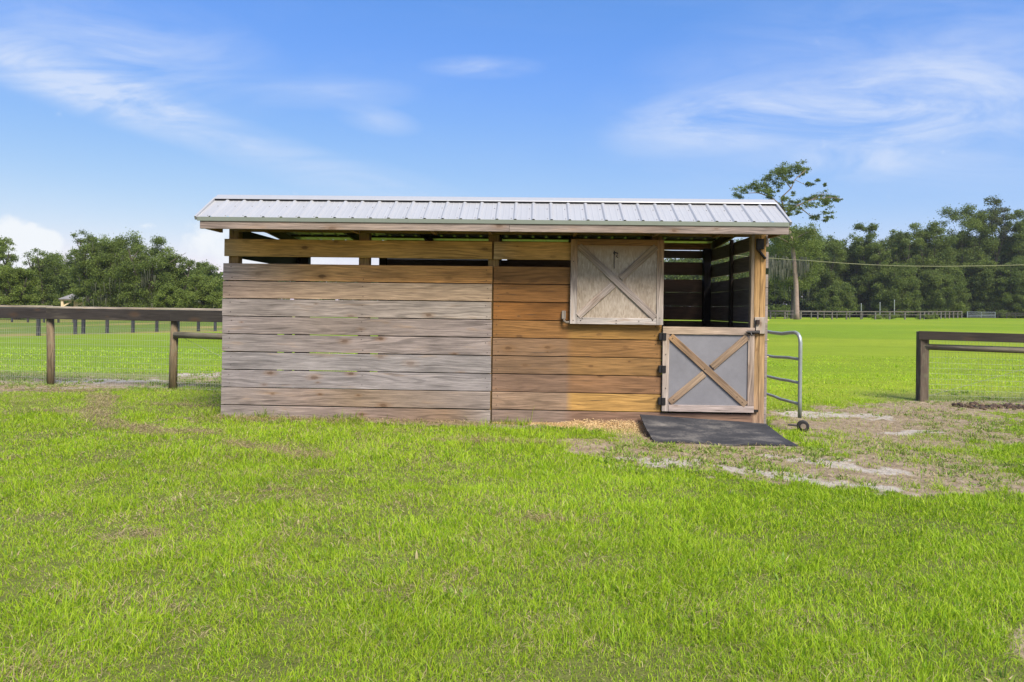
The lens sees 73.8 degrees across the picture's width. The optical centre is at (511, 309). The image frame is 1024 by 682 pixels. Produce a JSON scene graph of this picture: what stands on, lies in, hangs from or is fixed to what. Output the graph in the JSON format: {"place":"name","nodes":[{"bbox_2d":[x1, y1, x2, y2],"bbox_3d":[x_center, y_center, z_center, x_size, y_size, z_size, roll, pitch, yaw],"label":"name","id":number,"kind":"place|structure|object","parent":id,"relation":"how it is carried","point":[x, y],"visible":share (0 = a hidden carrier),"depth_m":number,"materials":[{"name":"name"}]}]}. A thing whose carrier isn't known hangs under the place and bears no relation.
{"place":"outdoors","nodes":[
{"label":"outdoors","id":0,"kind":"place"},
{"bbox_2d":[0,316,1023,681],"bbox_3d":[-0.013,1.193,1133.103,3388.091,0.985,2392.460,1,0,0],"label":"ground","id":1,"kind":"structure","parent":0,"point":[850,340],"depth_m":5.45,"materials":[{"name":"green plant"}]},
{"bbox_2d":[0,235,18,292],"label":"oak tree","id":2,"kind":"object","parent":1,"relation":"on","point":[4,247],"visible":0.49,"depth_m":79.93,"materials":[{"name":"green plant"}]},
{"bbox_2d":[0,263,42,319],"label":"oak tree","id":3,"kind":"object","parent":1,"relation":"on","point":[13,289],"visible":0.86,"depth_m":67.51,"materials":[{"name":"green plant"}]},
{"bbox_2d":[0,307,72,322],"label":"field fence","id":4,"kind":"object","parent":1,"relation":"on","point":[58,320],"visible":0.12,"depth_m":57.88,"materials":[{"name":"brown wood"}]},
{"bbox_2d":[21,248,70,305],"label":"oak tree","id":5,"kind":"object","parent":1,"relation":"on","point":[51,280],"visible":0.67,"depth_m":89.33,"materials":[{"name":"green plant"}]},
{"bbox_2d":[48,247,80,306],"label":"oak tree","id":6,"kind":"object","parent":1,"relation":"on","point":[63,287],"visible":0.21,"depth_m":99.01,"materials":[{"name":"green plant"}]},
{"bbox_2d":[66,229,104,306],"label":"oak tree","id":7,"kind":"object","parent":1,"relation":"on","point":[81,257],"visible":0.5,"depth_m":79.31,"materials":[{"name":"green plant"}]},
{"bbox_2d":[80,227,149,306],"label":"oak tree","id":8,"kind":"object","parent":1,"relation":"on","point":[111,256],"visible":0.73,"depth_m":77.85,"materials":[{"name":"green plant"}]},
{"bbox_2d":[36,308,216,335],"bbox_3d":[-22.989,0.682,35.163,3.105,1.566,20.701,1,0,43],"label":"field fence","id":9,"kind":"object","parent":1,"relation":"on","point":[38,330],"visible":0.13,"depth_m":37.24,"materials":[{"name":"brown wood"}]},
{"bbox_2d":[58,292,213,307],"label":"cottage","id":10,"kind":"structure","parent":1,"relation":"on","point":[66,298],"depth_m":88.36,"materials":[{"name":"grey"}]},
{"bbox_2d":[0,305,291,389],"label":"paddock fence","id":11,"kind":"object","parent":1,"relation":"on","point":[174,316],"visible":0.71,"depth_m":12.46,"materials":[{"name":"brown wood"}]},
{"bbox_2d":[112,234,184,307],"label":"oak tree","id":12,"kind":"object","parent":1,"relation":"on","point":[148,267],"visible":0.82,"depth_m":77.06,"materials":[{"name":"green plant"}]},
{"bbox_2d":[152,281,190,307],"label":"oak tree","id":13,"kind":"object","parent":1,"relation":"on","point":[169,295],"visible":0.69,"depth_m":71.46,"materials":[{"name":"green plant"}]},
{"bbox_2d":[156,253,202,307],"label":"oak tree","id":14,"kind":"object","parent":1,"relation":"on","point":[181,274],"visible":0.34,"depth_m":79.53,"materials":[{"name":"green plant"}]},
{"bbox_2d":[183,272,223,308],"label":"oak tree","id":15,"kind":"object","parent":1,"relation":"on","point":[201,290],"visible":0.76,"depth_m":77.13,"materials":[{"name":"green plant"}]},
{"bbox_2d":[188,259,224,305],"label":"oak tree","id":16,"kind":"object","parent":1,"relation":"on","point":[206,268],"visible":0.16,"depth_m":98.75,"materials":[{"name":"green plant"}]},
{"bbox_2d":[194,195,791,428],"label":"horse shed","id":17,"kind":"structure","parent":1,"relation":"on","point":[570,304],"depth_m":9.16,"materials":[{"name":"brown wood"}]},
{"bbox_2d":[658,327,759,412],"bbox_3d":[2.607,0.794,9.040,1.315,1.126,0.099,1,0,2],"label":"stall door","id":18,"kind":"structure","parent":17,"relation":"in","point":[703,369],"depth_m":9.06,"materials":[{"name":"grey wood"}]},
{"bbox_2d":[0,346,1023,434],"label":"pasture grass","id":19,"kind":"structure","parent":1,"relation":"on","point":[830,401],"depth_m":12.95,"materials":[{"name":"green plant"}]},
{"bbox_2d":[0,383,1023,681],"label":"dry clippings","id":20,"kind":"object","parent":1,"relation":"on","point":[160,429],"visible":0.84,"depth_m":7.61,"materials":[{"name":"beige plant"}]},
{"bbox_2d":[18,234,1023,317],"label":"woods","id":21,"kind":"object","parent":1,"relation":"on","point":[804,299],"visible":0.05,"depth_m":156.71,"materials":[{"name":"green plant"}]},
{"bbox_2d":[492,418,645,438],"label":"wood shavings","id":22,"kind":"object","parent":1,"relation":"on","point":[569,424],"visible":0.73,"depth_m":9.04,"materials":[{"name":"beige wood"}]},
{"bbox_2d":[664,258,711,306],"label":"oak tree","id":23,"kind":"object","parent":1,"relation":"on","point":[687,277],"visible":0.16,"depth_m":128.15,"materials":[{"name":"green plant"}]},
{"bbox_2d":[640,414,797,446],"bbox_3d":[2.539,1.511,8.552,1.730,0.230,1.026,1,0,0],"label":"rubber mat","id":24,"kind":"object","parent":1,"relation":"on","point":[664,429],"visible":0.99,"depth_m":8.55,"materials":[{"name":"grey rubber"}]},
{"bbox_2d":[690,237,748,306],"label":"oak tree","id":25,"kind":"object","parent":1,"relation":"on","point":[735,276],"visible":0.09,"depth_m":126.43,"materials":[{"name":"green plant"}]},
{"bbox_2d":[737,246,790,316],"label":"oak tree","id":26,"kind":"object","parent":1,"relation":"on","point":[773,297],"visible":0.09,"depth_m":132.00,"materials":[{"name":"green plant"}]},
{"bbox_2d":[729,159,843,319],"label":"pine tree","id":27,"kind":"object","parent":1,"relation":"on","point":[782,172],"visible":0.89,"depth_m":106.40,"materials":[{"name":"green plant"}]},
{"bbox_2d":[767,330,808,431],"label":"metal gate","id":28,"kind":"structure","parent":1,"relation":"on","point":[800,424],"depth_m":9.37,"materials":[{"name":"grey metal"}]},
{"bbox_2d":[777,303,799,317],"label":"bush","id":29,"kind":"object","parent":1,"relation":"on","point":[784,308],"visible":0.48,"depth_m":127.81,"materials":[{"name":"green plant"}]},
{"bbox_2d":[766,223,828,318],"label":"oak tree","id":30,"kind":"object","parent":1,"relation":"on","point":[803,281],"visible":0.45,"depth_m":116.56,"materials":[{"name":"green plant"}]},
{"bbox_2d":[768,311,862,318],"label":"pasture fence","id":31,"kind":"object","parent":1,"relation":"on","point":[811,313],"visible":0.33,"depth_m":125.92,"materials":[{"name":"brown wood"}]},
{"bbox_2d":[803,231,857,316],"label":"oak tree","id":32,"kind":"object","parent":1,"relation":"on","point":[829,277],"visible":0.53,"depth_m":148.56,"materials":[{"name":"green plant"}]},
{"bbox_2d":[813,280,859,317],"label":"bush","id":33,"kind":"object","parent":1,"relation":"on","point":[840,297],"visible":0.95,"depth_m":140.65,"materials":[{"name":"green plant"}]},
{"bbox_2d":[829,232,870,316],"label":"oak tree","id":34,"kind":"object","parent":1,"relation":"on","point":[853,269],"visible":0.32,"depth_m":152.37,"materials":[{"name":"green plant"}]},
{"bbox_2d":[768,310,961,319],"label":"pasture fence","id":35,"kind":"object","parent":1,"relation":"on","point":[874,314],"visible":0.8,"depth_m":116.87,"materials":[{"name":"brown wood"}]},
{"bbox_2d":[848,218,893,315],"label":"oak tree","id":36,"kind":"object","parent":1,"relation":"on","point":[866,256],"visible":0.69,"depth_m":147.27,"materials":[{"name":"green plant"}]},
{"bbox_2d":[867,313,899,318],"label":"bush","id":37,"kind":"object","parent":1,"relation":"on","point":[880,316],"visible":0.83,"depth_m":121.36,"materials":[{"name":"green plant"}]},
{"bbox_2d":[867,261,926,317],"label":"oak tree","id":38,"kind":"object","parent":1,"relation":"on","point":[895,280],"visible":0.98,"depth_m":142.33,"materials":[{"name":"green plant"}]},
{"bbox_2d":[878,233,916,316],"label":"oak tree","id":39,"kind":"object","parent":1,"relation":"on","point":[890,241],"visible":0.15,"depth_m":152.15,"materials":[{"name":"green plant"}]},
{"bbox_2d":[883,223,924,315],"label":"oak tree","id":40,"kind":"object","parent":1,"relation":"on","point":[904,238],"visible":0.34,"depth_m":148.28,"materials":[{"name":"green plant"}]},
{"bbox_2d":[916,314,938,318],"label":"bush","id":41,"kind":"object","parent":1,"relation":"on","point":[934,316],"visible":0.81,"depth_m":120.74,"materials":[{"name":"green plant"}]},
{"bbox_2d":[905,218,963,315],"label":"oak tree","id":42,"kind":"object","parent":1,"relation":"on","point":[933,255],"visible":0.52,"depth_m":148.64,"materials":[{"name":"green plant"}]},
{"bbox_2d":[916,263,971,317],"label":"oak tree","id":43,"kind":"object","parent":1,"relation":"on","point":[948,284],"visible":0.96,"depth_m":143.56,"materials":[{"name":"green plant"}]},
{"bbox_2d":[916,331,1023,403],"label":"paddock fence","id":44,"kind":"object","parent":1,"relation":"on","point":[923,345],"visible":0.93,"depth_m":12.53,"materials":[{"name":"brown wood"}]},
{"bbox_2d":[937,203,1004,317],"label":"oak tree","id":45,"kind":"object","parent":1,"relation":"on","point":[969,250],"visible":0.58,"depth_m":150.50,"materials":[{"name":"green plant"}]},
{"bbox_2d":[958,254,1002,317],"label":"oak tree","id":46,"kind":"object","parent":1,"relation":"on","point":[978,278],"visible":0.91,"depth_m":145.66,"materials":[{"name":"green plant"}]},
{"bbox_2d":[967,311,995,317],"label":"field gate","id":47,"kind":"structure","parent":1,"relation":"on","point":[981,315],"depth_m":139.46,"materials":[{"name":"grey metal"}]},
{"bbox_2d":[951,401,1023,409],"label":"dirt patch","id":48,"kind":"object","parent":1,"relation":"on","point":[984,407],"visible":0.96,"depth_m":11.86,"materials":[{"name":"brown soil"}]},
{"bbox_2d":[975,195,1016,313],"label":"oak tree","id":49,"kind":"object","parent":1,"relation":"on","point":[996,220],"visible":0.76,"depth_m":150.11,"materials":[{"name":"green plant"}]},
{"bbox_2d":[987,256,1023,318],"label":"oak tree","id":50,"kind":"object","parent":1,"relation":"on","point":[1010,281],"visible":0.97,"depth_m":142.89,"materials":[{"name":"green plant"}]},
{"bbox_2d":[997,209,1023,312],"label":"oak tree","id":51,"kind":"object","parent":1,"relation":"on","point":[1017,229],"visible":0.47,"depth_m":148.78,"materials":[{"name":"green plant"}]},
{"bbox_2d":[997,312,1023,317],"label":"pasture fence","id":52,"kind":"object","parent":1,"relation":"on","point":[1014,315],"visible":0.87,"depth_m":141.85,"materials":[{"name":"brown wood"}]},
{"bbox_3d":[4.111,-2.080,59.151,0.320,7.890,0.322,1,0,0],"label":"utility pole","id":53,"kind":"object","parent":1,"relation":"on","visible":0},
{"bbox_2d":[669,250,1013,266],"bbox_3d":[19.607,-4.244,49.244,36.584,2.782,0.801,1,0,33],"label":"overhead cable","id":54,"kind":"object","parent":53,"relation":"attached to","point":[882,265],"visible":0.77,"depth_m":45.58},
{"bbox_2d":[0,0,1023,304],"label":"sky","id":55,"kind":"structure","parent":0,"point":[115,115],"materials":[{"name":"blue"}]}
]}

